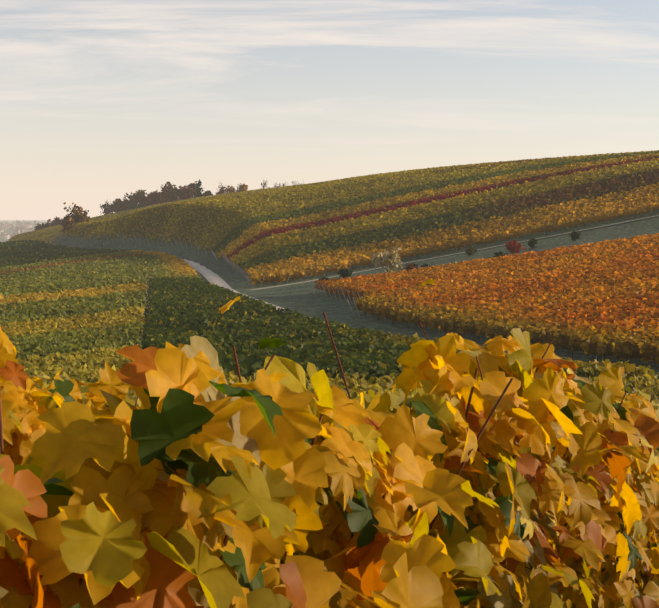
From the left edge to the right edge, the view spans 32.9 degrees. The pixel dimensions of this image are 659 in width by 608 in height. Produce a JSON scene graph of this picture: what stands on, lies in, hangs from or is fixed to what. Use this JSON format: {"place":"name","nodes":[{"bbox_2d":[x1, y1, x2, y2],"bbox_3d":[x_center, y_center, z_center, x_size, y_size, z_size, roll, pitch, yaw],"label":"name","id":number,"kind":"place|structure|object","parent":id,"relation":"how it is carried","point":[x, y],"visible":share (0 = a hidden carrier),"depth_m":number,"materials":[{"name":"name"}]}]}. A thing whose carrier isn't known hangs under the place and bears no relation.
{"place":"outdoors","nodes":[
{"label":"outdoors","id":0,"kind":"place"},
{"bbox_2d":[184,259,324,322],"bbox_3d":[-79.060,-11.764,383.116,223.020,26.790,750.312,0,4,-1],"label":"road","id":1,"kind":"structure","parent":0,"point":[209,275],"depth_m":225.53,"materials":[{"name":"grey asphalt"}]},
{"bbox_2d":[0,209,658,603],"bbox_3d":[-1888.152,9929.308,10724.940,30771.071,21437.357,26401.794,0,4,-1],"label":"terrain","id":2,"kind":"structure","parent":0,"point":[302,297],"depth_m":199.29,"materials":[{"name":"green plant"}]},
{"bbox_2d":[0,222,44,238],"bbox_3d":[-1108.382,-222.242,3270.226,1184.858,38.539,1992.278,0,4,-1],"label":"town houses","id":3,"kind":"structure","parent":2,"relation":"on","point":[4,235],"depth_m":2975.22,"materials":[{"name":"white"}]},
{"bbox_2d":[3,243,82,264],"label":"vine rows","id":4,"kind":"object","parent":2,"relation":"on","point":[26,253],"visible":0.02,"depth_m":337.47,"materials":[{"name":"green plant"}]},
{"bbox_2d":[0,239,129,267],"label":"vine leaves","id":5,"kind":"object","parent":2,"relation":"on","point":[41,250],"visible":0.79,"depth_m":328.25,"materials":[{"name":"green plant"}]},
{"bbox_2d":[0,252,194,315],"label":"vine rows","id":6,"kind":"object","parent":2,"relation":"on","point":[92,284],"visible":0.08,"depth_m":185.40,"materials":[{"name":"green plant"}]},
{"bbox_2d":[18,253,201,315],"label":"vineyard posts","id":7,"kind":"object","parent":2,"relation":"on","point":[146,292],"visible":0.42,"depth_m":149.76,"materials":[{"name":"brown wood"}]},
{"bbox_2d":[0,249,198,315],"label":"vine leaves","id":8,"kind":"object","parent":7,"relation":"on","point":[114,300],"visible":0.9,"depth_m":192.01,"materials":[{"name":"green plant"}]},
{"bbox_2d":[0,312,656,572],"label":"vine canes","id":9,"kind":"object","parent":2,"relation":"on","point":[226,538],"visible":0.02,"depth_m":3.09,"materials":[{"name":"brown wood"}]},
{"bbox_2d":[0,279,658,607],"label":"vine leaves","id":10,"kind":"object","parent":9,"relation":"attached to","point":[171,483],"visible":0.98,"depth_m":2.44,"materials":[{"name":"yellow plant"}]},
{"bbox_2d":[0,311,658,403],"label":"vine leaves","id":11,"kind":"object","parent":2,"relation":"on","point":[105,348],"visible":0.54,"depth_m":81.44,"materials":[{"name":"green plant"}]},
{"bbox_2d":[0,312,658,400],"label":"grapevines","id":12,"kind":"object","parent":2,"relation":"on","point":[114,361],"visible":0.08,"depth_m":87.90,"materials":[{"name":"green plant"}]},
{"bbox_2d":[14,152,654,286],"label":"posts","id":13,"kind":"object","parent":2,"relation":"on","point":[214,255],"visible":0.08,"depth_m":259.61,"materials":[{"name":"brown wood"}]},
{"bbox_2d":[8,150,658,284],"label":"vine leaves","id":14,"kind":"object","parent":13,"relation":"on","point":[258,272],"visible":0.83,"depth_m":253.47,"materials":[{"name":"green plant"}]},
{"bbox_2d":[17,153,658,282],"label":"grapevines","id":15,"kind":"object","parent":2,"relation":"on","point":[295,274],"visible":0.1,"depth_m":236.21,"materials":[{"name":"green plant"}]},
{"bbox_2d":[309,253,654,367],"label":"vineyard posts","id":16,"kind":"object","parent":2,"relation":"on","point":[437,328],"visible":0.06,"depth_m":132.34,"materials":[{"name":"brown wood"}]},
{"bbox_2d":[314,233,658,363],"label":"vineyard","id":17,"kind":"object","parent":2,"relation":"on","point":[608,254],"visible":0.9,"depth_m":123.85,"materials":[{"name":"orange plant"}]},
{"bbox_2d":[318,236,658,359],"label":"grapevines","id":18,"kind":"object","parent":2,"relation":"on","point":[446,325],"visible":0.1,"depth_m":108.08,"materials":[{"name":"orange plant"}]},
{"bbox_3d":[-0.251,3.838,6.261,60.697,9.185,71.882,0,4,-1],"label":"vine","id":19,"kind":"object","parent":2,"relation":"on","visible":0},
{"bbox_2d":[0,380,658,517],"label":"vine leaves","id":20,"kind":"object","parent":19,"relation":"attached to","point":[397,401],"depth_m":11.81,"materials":[{"name":"plant"}]},
{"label":"green vine posts and trunks","id":21,"kind":"structure","parent":2,"relation":"on","visible":0},
{"bbox_2d":[150,279,639,383],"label":"grapevines","id":22,"kind":"object","parent":21,"relation":"on","point":[399,372],"visible":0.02,"depth_m":87.29,"materials":[{"name":"green plant"}]},
{"bbox_2d":[141,277,650,382],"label":"vineyard","id":23,"kind":"object","parent":21,"relation":"on","point":[296,348],"visible":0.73,"depth_m":93.59,"materials":[{"name":"green plant"}]},
{"bbox_2d":[0,0,658,219],"label":"sky","id":24,"kind":"structure","parent":0,"point":[101,101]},
{"bbox_2d":[249,215,658,289],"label":"road","id":25,"kind":"structure","parent":0,"point":[429,258],"depth_m":203.09,"materials":[{"name":"grey asphalt"}]}
]}

